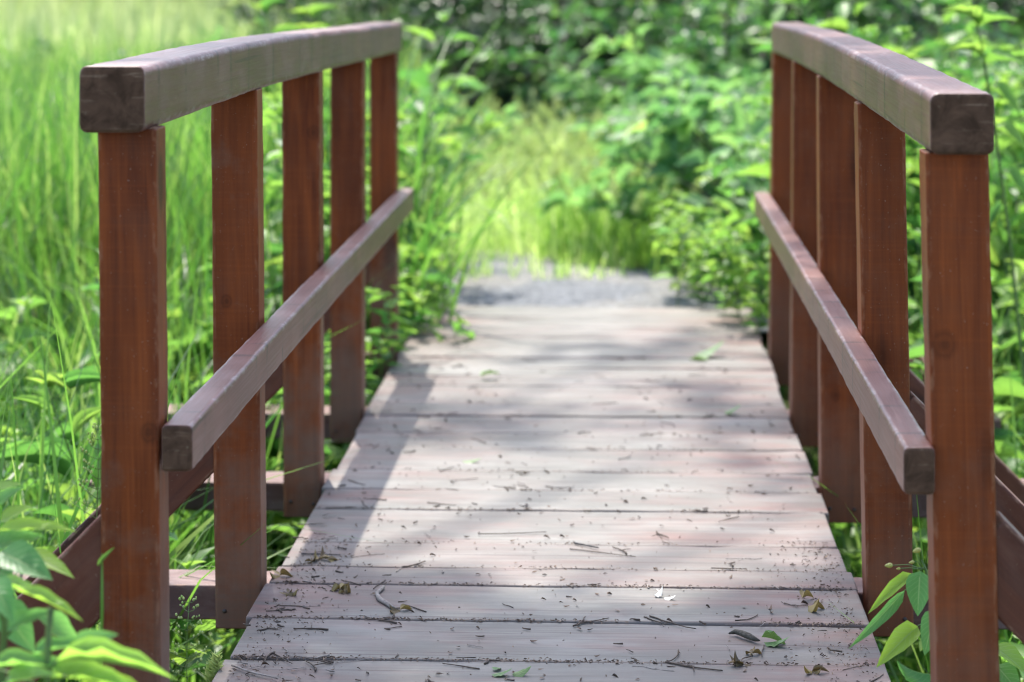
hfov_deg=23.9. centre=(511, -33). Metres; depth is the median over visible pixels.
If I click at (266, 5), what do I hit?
leafy herb
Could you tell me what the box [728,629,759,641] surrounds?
fallen leaf
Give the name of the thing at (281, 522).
leafy herb
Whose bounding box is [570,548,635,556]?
twig
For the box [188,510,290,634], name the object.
leafy herb
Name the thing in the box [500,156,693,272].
dense grass
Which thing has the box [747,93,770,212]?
leafy herb
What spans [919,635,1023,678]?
leafy herb
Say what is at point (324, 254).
leafy herb
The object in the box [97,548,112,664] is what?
grass sprout
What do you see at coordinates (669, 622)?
twig
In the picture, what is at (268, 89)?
leafy herb
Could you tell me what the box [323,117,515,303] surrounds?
reed grass
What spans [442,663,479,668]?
twig
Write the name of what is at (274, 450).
leafy herb
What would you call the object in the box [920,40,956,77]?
leafy herb
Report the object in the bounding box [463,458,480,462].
fallen leaf
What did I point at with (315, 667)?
twig
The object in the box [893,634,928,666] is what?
leafy herb
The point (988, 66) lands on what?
leafy herb
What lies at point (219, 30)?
leafy shrub
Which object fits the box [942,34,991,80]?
leafy herb
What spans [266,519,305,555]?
leafy herb
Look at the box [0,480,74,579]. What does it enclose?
balsam plant
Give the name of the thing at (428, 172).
reed grass
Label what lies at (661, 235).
leafy herb
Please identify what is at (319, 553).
twig
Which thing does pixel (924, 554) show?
leafy herb
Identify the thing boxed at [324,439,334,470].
leafy herb
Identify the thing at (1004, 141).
leafy herb
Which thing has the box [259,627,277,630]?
twig
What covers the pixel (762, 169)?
leafy herb
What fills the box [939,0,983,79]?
leafy herb
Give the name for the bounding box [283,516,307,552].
leafy herb
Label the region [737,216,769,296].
leafy herb
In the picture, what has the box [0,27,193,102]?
leafy shrub
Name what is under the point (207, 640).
leafy herb
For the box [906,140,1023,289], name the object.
leafy herb
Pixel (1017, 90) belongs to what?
leafy herb
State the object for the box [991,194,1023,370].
leafy herb
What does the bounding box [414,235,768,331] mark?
path
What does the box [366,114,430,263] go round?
leafy herb
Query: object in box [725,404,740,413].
fallen leaf
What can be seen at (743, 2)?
leafy shrub
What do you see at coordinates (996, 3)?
woods
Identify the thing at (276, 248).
leafy herb
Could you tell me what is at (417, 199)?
reed grass
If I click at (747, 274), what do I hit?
leafy herb
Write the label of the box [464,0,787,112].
leafy shrub
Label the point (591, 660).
debris
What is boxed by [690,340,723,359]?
fallen leaf
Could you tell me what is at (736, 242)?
leafy herb
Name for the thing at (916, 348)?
leafy herb
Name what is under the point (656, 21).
leafy shrub
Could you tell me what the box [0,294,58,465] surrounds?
leafy herb
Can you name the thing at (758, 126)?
leafy shrub
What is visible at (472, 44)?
leafy shrub
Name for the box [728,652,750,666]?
leaf scrap
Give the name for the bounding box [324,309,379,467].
leafy herb
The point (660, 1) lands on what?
leafy shrub
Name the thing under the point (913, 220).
leafy herb
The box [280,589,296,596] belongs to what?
leaf scrap
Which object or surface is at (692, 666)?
twig
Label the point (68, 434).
leafy herb
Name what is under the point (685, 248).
leafy herb
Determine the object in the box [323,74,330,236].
leafy herb
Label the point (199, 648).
leafy herb
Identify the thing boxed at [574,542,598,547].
twig
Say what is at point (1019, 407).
leafy herb
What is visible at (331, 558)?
leaf scrap
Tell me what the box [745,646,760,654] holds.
leaf scrap
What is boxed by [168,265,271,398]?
leafy herb
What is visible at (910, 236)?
leafy herb
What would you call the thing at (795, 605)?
twig
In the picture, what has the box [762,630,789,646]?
fallen leaf
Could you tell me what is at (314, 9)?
leafy herb
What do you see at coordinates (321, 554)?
leaf scrap
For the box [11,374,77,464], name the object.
leafy herb
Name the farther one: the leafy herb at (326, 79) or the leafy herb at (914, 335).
the leafy herb at (326, 79)
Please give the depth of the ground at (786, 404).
8.03 m
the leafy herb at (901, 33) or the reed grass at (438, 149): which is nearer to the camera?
the leafy herb at (901, 33)
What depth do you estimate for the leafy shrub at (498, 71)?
15.84 m
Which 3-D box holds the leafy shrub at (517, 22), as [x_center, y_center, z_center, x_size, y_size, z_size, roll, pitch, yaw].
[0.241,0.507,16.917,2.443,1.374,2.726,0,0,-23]
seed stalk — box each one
[71,423,100,628]
[170,595,208,681]
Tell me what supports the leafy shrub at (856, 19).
on the ground at (786, 404)
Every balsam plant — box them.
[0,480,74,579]
[0,574,81,681]
[0,607,174,681]
[850,548,1023,681]
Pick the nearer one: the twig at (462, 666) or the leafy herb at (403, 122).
the twig at (462, 666)
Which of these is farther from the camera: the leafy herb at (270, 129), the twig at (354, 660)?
the leafy herb at (270, 129)
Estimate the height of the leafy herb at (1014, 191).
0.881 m
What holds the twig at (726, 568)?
on the footbridge
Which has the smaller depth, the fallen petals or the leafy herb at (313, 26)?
the fallen petals
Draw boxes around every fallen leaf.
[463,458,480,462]
[480,370,499,375]
[492,666,530,676]
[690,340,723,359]
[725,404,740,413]
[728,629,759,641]
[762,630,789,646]
[799,590,824,612]
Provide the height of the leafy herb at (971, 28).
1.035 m
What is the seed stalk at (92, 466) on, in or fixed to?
on the ground at (786, 404)
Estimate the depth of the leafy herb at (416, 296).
7.61 m
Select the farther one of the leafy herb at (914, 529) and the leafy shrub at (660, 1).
the leafy shrub at (660, 1)
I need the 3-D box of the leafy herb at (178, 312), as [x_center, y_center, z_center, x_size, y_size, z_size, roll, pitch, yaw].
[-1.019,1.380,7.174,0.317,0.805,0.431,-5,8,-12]
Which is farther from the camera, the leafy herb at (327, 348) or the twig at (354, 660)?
the leafy herb at (327, 348)
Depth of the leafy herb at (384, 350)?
7.04 m
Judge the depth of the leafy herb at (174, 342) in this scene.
6.81 m
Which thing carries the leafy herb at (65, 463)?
on the ground at (786, 404)
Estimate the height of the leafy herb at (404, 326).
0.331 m
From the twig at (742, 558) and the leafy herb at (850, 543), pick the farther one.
the leafy herb at (850, 543)
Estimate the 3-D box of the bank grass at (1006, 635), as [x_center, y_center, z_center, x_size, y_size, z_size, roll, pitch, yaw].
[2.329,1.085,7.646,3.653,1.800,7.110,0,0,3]
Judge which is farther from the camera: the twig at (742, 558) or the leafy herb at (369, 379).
the leafy herb at (369, 379)
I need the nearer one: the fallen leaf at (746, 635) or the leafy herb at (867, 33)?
the fallen leaf at (746, 635)
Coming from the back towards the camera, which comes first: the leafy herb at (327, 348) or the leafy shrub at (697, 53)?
the leafy shrub at (697, 53)
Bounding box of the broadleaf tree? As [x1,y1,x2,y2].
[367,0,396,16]
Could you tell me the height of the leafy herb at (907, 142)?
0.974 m
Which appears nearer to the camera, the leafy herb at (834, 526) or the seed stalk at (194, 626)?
the seed stalk at (194, 626)
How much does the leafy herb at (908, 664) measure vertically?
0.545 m
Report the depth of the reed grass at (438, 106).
9.02 m
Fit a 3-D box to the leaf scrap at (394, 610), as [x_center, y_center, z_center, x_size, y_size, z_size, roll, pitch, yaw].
[-0.203,1.154,4.350,0.029,0.025,0.055,0,0,23]
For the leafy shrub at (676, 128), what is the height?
0.911 m
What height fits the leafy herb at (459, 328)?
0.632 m
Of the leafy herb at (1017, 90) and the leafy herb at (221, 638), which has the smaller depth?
the leafy herb at (221, 638)
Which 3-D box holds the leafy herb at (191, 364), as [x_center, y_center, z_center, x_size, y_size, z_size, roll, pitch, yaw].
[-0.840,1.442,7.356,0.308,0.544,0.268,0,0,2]
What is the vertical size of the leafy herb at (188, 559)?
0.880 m
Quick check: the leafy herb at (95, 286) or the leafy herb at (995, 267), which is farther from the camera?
the leafy herb at (995, 267)
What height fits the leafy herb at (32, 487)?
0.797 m
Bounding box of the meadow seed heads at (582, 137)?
[399,89,756,270]
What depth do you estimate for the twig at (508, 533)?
4.94 m
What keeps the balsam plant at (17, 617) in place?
on the ground at (786, 404)
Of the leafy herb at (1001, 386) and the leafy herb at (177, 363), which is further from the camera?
the leafy herb at (177, 363)
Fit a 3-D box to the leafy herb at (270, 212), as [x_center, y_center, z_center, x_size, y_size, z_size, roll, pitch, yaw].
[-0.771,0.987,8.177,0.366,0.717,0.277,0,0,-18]
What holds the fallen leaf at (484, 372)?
on the footbridge
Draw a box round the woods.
[60,0,1013,23]
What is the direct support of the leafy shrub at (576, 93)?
on the ground at (786, 404)
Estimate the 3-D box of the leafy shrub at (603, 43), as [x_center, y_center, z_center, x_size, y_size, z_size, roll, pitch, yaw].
[1.058,0.772,11.681,1.664,0.997,1.602,0,0,-9]
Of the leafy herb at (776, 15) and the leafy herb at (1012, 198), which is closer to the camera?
the leafy herb at (1012, 198)
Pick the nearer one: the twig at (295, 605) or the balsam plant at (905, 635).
the balsam plant at (905, 635)
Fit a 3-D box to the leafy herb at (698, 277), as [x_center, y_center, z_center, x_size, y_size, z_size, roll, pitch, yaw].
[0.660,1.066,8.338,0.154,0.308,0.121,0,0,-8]
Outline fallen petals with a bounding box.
[655,586,673,599]
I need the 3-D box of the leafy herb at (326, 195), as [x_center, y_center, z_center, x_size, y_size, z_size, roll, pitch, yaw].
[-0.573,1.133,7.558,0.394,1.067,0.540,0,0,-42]
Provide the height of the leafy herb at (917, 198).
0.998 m
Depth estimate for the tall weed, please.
6.57 m
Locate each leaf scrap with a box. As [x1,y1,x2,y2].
[270,568,292,578]
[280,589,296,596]
[305,556,315,562]
[314,545,330,558]
[321,554,337,561]
[331,583,347,590]
[338,583,350,594]
[389,604,411,613]
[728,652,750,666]
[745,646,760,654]
[804,665,828,674]
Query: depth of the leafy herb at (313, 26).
8.96 m
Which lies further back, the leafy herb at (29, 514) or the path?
the path
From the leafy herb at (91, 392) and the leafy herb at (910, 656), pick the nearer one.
the leafy herb at (910, 656)
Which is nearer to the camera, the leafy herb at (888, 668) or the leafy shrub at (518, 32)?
the leafy herb at (888, 668)
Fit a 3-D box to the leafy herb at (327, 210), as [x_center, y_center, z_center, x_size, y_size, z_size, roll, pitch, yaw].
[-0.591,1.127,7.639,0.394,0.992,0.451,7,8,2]
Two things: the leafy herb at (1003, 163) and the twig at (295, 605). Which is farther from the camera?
the leafy herb at (1003, 163)
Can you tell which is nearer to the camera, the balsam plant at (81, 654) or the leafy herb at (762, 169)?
the balsam plant at (81, 654)
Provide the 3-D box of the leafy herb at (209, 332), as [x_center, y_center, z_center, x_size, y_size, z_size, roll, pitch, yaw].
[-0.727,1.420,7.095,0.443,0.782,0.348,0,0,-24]
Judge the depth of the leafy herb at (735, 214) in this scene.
7.85 m
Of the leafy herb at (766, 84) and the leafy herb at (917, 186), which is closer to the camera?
the leafy herb at (917, 186)
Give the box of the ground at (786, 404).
[0,0,1023,681]
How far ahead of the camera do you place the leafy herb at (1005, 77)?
8.96 m
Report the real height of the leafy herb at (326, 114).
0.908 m
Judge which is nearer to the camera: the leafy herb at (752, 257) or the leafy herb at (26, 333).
the leafy herb at (26, 333)
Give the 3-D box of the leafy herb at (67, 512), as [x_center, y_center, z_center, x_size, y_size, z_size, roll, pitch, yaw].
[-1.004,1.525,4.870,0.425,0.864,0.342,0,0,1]
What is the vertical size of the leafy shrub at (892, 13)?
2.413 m
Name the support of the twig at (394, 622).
on the footbridge
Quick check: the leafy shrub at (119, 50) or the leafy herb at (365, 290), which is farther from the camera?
the leafy shrub at (119, 50)
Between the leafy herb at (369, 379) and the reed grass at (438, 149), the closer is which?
the leafy herb at (369, 379)
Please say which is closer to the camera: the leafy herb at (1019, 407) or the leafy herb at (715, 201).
the leafy herb at (1019, 407)
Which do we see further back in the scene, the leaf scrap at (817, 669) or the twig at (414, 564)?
the twig at (414, 564)
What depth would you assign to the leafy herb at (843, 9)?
9.07 m
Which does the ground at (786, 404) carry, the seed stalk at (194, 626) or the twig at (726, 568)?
the seed stalk at (194, 626)
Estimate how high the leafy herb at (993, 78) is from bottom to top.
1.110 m
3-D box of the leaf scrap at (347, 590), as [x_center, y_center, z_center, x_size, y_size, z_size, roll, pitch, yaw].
[-0.309,1.159,4.477,0.022,0.046,0.022,0,0,44]
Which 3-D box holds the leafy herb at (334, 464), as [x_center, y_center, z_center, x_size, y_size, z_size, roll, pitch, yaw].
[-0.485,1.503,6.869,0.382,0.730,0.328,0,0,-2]
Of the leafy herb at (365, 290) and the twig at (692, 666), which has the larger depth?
the leafy herb at (365, 290)
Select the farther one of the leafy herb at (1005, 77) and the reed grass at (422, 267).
the leafy herb at (1005, 77)
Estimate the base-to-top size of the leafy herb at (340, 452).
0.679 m
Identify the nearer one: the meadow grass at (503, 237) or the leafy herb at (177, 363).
the leafy herb at (177, 363)
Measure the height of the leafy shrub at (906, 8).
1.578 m
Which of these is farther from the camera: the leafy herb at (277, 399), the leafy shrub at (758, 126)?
the leafy shrub at (758, 126)
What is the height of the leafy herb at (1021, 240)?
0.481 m
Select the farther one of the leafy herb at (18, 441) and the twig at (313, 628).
the leafy herb at (18, 441)
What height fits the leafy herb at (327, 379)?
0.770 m
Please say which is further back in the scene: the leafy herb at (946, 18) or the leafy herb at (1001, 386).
the leafy herb at (946, 18)
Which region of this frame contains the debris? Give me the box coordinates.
[227,372,881,681]
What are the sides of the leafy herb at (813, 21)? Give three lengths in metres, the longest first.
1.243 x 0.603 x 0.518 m
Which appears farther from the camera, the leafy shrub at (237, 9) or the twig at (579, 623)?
the leafy shrub at (237, 9)
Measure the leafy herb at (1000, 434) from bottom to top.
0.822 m
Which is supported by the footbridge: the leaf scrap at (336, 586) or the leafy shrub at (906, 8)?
the leaf scrap at (336, 586)
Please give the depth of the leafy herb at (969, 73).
8.47 m
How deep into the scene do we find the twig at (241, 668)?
3.96 m
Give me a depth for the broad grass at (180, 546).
7.15 m
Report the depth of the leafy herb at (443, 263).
8.15 m
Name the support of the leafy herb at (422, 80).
on the ground at (786, 404)
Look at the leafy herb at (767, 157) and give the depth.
9.41 m
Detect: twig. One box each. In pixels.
[231,664,277,678]
[254,651,274,660]
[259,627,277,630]
[279,605,309,608]
[293,625,328,629]
[301,553,339,554]
[305,657,330,663]
[305,660,325,671]
[336,657,375,662]
[366,617,396,623]
[375,585,394,607]
[402,561,424,566]
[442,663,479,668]
[478,531,546,533]
[484,659,499,664]
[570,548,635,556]
[573,616,593,626]
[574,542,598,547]
[632,666,670,670]
[649,615,695,628]
[665,661,722,671]
[711,567,746,568]
[725,558,762,560]
[784,603,808,606]
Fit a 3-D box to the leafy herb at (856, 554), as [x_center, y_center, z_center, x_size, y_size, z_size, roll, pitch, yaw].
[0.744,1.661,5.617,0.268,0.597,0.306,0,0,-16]
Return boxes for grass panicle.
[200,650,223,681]
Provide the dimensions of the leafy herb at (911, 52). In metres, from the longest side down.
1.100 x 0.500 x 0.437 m
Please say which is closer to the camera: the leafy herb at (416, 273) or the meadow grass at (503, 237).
the leafy herb at (416, 273)
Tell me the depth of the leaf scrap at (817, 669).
3.97 m
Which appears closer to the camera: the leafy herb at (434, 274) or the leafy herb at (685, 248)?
the leafy herb at (434, 274)
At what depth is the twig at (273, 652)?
4.06 m
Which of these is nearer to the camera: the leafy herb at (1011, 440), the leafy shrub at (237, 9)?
the leafy herb at (1011, 440)
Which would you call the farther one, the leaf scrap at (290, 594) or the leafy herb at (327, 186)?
the leafy herb at (327, 186)
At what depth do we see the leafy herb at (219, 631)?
5.99 m
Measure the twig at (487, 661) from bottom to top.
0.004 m
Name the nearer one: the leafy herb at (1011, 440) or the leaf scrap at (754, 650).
the leaf scrap at (754, 650)
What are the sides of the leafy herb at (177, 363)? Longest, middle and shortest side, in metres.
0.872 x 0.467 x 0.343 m
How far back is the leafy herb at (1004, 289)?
7.31 m
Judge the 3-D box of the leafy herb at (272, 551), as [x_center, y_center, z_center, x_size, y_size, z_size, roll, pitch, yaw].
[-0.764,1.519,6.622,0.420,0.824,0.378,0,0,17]
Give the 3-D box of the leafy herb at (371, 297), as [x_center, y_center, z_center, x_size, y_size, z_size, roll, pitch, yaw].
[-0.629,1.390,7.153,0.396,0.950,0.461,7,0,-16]
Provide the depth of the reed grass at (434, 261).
8.23 m
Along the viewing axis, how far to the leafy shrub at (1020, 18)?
18.91 m
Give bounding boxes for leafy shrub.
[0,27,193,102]
[0,49,126,130]
[201,26,231,42]
[209,0,533,83]
[217,0,431,55]
[234,0,586,75]
[274,0,638,134]
[274,80,536,178]
[398,0,743,149]
[401,0,655,57]
[402,0,702,130]
[428,0,685,78]
[455,0,1023,153]
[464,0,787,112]
[487,0,751,100]
[492,0,830,34]
[510,0,816,86]
[534,63,770,285]
[541,50,770,221]
[547,14,772,147]
[564,24,760,186]
[582,60,771,160]
[631,2,976,37]
[657,60,1023,300]
[686,0,1023,82]
[756,0,1023,46]
[769,0,1023,89]
[856,0,1023,58]
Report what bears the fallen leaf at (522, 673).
on the footbridge
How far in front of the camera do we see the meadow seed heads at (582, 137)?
11.47 m
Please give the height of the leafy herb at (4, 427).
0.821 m
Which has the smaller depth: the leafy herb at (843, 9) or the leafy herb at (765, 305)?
the leafy herb at (765, 305)
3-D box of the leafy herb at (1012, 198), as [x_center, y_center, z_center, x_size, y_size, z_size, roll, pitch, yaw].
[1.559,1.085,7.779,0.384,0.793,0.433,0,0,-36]
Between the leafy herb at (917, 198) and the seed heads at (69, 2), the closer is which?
the leafy herb at (917, 198)
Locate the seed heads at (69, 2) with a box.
[0,0,335,58]
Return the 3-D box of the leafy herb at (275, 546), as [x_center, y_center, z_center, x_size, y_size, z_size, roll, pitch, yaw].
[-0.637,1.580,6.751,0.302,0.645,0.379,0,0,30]
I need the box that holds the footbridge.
[0,22,1023,681]
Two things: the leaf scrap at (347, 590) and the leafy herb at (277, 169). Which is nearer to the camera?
the leaf scrap at (347, 590)
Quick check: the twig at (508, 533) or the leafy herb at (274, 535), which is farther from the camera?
the leafy herb at (274, 535)
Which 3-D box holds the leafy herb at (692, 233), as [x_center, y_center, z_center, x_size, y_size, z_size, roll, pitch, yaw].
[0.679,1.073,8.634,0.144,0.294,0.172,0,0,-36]
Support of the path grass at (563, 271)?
on the path
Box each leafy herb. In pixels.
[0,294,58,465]
[0,369,194,681]
[0,437,37,510]
[1,425,53,530]
[6,466,51,517]
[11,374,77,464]
[20,249,99,478]
[25,505,44,517]
[31,365,100,544]
[33,503,99,629]
[81,568,222,681]
[83,328,186,443]
[87,274,181,369]
[96,531,213,681]
[167,304,207,400]
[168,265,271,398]
[168,340,185,404]
[174,628,211,672]
[178,516,280,568]
[185,619,239,681]
[186,358,206,370]
[188,373,284,570]
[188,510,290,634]
[194,512,281,548]
[195,316,212,356]
[197,87,282,318]
[217,629,226,658]
[246,0,329,146]
[262,93,330,222]
[263,103,329,346]
[264,83,281,220]
[264,164,369,351]
[264,188,280,270]
[265,396,301,569]
[266,394,282,545]
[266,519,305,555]
[269,132,330,270]
[271,4,407,147]
[273,467,296,562]
[274,227,369,334]
[275,368,329,471]
[276,166,369,268]
[277,288,388,396]
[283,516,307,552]
[292,23,367,147]
[323,68,369,212]
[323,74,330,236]
[324,89,369,141]
[324,186,408,393]
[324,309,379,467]
[324,345,371,394]
[324,384,374,470]
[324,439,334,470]
[326,443,350,463]
[336,338,383,448]
[365,186,369,325]
[365,222,462,393]
[365,247,432,394]
[365,286,413,386]
[366,114,422,236]
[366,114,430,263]
[366,218,411,287]
[398,0,511,241]
[399,261,436,327]
[399,278,417,352]
[399,278,442,337]
[424,250,457,311]
[431,313,474,340]
[649,200,690,296]
[652,204,707,306]
[659,191,702,271]
[681,232,719,307]
[683,227,720,305]
[693,40,771,285]
[697,199,730,289]
[698,220,756,320]
[714,222,765,303]
[714,234,756,313]
[735,140,770,177]
[736,241,769,354]
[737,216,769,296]
[740,252,769,332]
[743,139,770,208]
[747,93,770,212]
[748,0,785,124]
[751,97,770,176]
[759,81,770,103]
[764,0,871,128]
[776,0,919,192]
[817,0,868,39]
[829,523,858,571]
[831,526,878,642]
[842,549,861,576]
[843,519,926,570]
[858,28,875,40]
[865,25,895,48]
[874,637,919,681]
[875,639,905,681]
[890,46,926,328]
[892,26,928,54]
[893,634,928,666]
[905,133,919,259]
[906,46,999,265]
[906,105,1009,264]
[906,139,919,213]
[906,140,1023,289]
[906,163,919,202]
[906,179,995,332]
[906,203,921,282]
[907,45,1022,263]
[907,99,1023,316]
[907,228,998,379]
[907,235,998,306]
[908,274,920,330]
[908,292,920,344]
[909,275,1023,571]
[909,360,999,632]
[912,159,1001,269]
[912,549,927,641]
[917,1,966,78]
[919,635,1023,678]
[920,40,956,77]
[923,259,1023,398]
[924,342,1023,528]
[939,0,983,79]
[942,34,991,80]
[948,21,995,115]
[970,60,997,111]
[982,43,1023,229]
[982,87,1020,156]
[989,117,1023,429]
[989,164,1023,363]
[990,85,1023,227]
[991,184,1023,362]
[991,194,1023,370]
[992,39,1023,156]
[992,273,1023,433]
[993,309,1023,447]
[994,396,1023,471]
[998,224,1023,289]
[1001,366,1023,447]
[1010,145,1022,160]
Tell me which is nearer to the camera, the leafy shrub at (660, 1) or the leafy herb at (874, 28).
the leafy herb at (874, 28)
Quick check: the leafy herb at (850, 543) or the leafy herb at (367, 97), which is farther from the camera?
the leafy herb at (367, 97)
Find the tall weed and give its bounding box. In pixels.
[941,0,1023,478]
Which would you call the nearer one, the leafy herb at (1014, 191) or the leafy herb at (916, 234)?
the leafy herb at (916, 234)
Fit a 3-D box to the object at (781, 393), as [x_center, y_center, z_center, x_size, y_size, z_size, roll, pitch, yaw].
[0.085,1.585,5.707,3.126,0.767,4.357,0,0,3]
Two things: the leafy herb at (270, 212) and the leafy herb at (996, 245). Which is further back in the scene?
the leafy herb at (270, 212)
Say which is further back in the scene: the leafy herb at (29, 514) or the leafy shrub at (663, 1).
the leafy shrub at (663, 1)
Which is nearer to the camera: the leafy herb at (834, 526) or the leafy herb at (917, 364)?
the leafy herb at (917, 364)
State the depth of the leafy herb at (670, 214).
9.09 m
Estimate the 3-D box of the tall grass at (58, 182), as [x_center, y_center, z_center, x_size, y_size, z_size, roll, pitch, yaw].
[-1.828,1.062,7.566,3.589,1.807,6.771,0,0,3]
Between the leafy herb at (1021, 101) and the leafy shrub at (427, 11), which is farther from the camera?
the leafy shrub at (427, 11)
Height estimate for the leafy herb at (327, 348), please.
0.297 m
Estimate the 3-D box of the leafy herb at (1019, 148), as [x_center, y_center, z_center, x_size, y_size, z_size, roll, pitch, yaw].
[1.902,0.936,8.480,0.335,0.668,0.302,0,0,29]
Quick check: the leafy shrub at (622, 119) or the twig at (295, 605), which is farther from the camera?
the leafy shrub at (622, 119)
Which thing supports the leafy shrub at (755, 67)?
on the ground at (786, 404)
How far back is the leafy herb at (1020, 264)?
7.00 m
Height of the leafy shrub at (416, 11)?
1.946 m
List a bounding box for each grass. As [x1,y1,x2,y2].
[0,0,471,217]
[0,14,475,681]
[0,179,403,681]
[193,18,558,264]
[245,3,610,303]
[323,98,593,340]
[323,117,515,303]
[367,81,510,270]
[367,141,540,342]
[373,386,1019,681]
[398,74,543,265]
[411,115,751,276]
[449,243,680,280]
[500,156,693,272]
[704,11,1023,681]
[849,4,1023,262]
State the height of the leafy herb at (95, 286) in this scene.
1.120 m
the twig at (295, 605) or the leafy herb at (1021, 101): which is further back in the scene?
the leafy herb at (1021, 101)
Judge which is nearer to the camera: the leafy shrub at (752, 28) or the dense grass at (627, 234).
the dense grass at (627, 234)
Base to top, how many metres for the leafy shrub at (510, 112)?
0.742 m
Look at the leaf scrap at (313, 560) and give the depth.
4.71 m
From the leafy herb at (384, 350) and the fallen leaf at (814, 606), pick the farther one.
the leafy herb at (384, 350)
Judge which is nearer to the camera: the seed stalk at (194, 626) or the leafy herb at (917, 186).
the seed stalk at (194, 626)
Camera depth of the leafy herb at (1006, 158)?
8.57 m
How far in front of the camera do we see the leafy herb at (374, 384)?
7.19 m
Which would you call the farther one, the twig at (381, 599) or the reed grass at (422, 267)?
the reed grass at (422, 267)
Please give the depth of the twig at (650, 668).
3.99 m
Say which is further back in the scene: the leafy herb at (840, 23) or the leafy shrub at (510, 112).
the leafy shrub at (510, 112)
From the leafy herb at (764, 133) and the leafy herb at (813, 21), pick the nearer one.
the leafy herb at (813, 21)
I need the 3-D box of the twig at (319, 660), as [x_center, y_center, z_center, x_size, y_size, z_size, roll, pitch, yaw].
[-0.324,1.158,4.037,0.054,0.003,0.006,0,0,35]
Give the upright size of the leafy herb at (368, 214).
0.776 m
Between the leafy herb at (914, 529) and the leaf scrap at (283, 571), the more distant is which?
the leafy herb at (914, 529)
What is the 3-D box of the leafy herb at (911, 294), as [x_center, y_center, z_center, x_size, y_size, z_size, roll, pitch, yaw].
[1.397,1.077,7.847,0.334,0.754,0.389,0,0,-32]
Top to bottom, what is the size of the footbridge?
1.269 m
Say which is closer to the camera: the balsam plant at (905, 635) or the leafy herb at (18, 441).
the balsam plant at (905, 635)
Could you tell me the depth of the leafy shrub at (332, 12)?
21.89 m

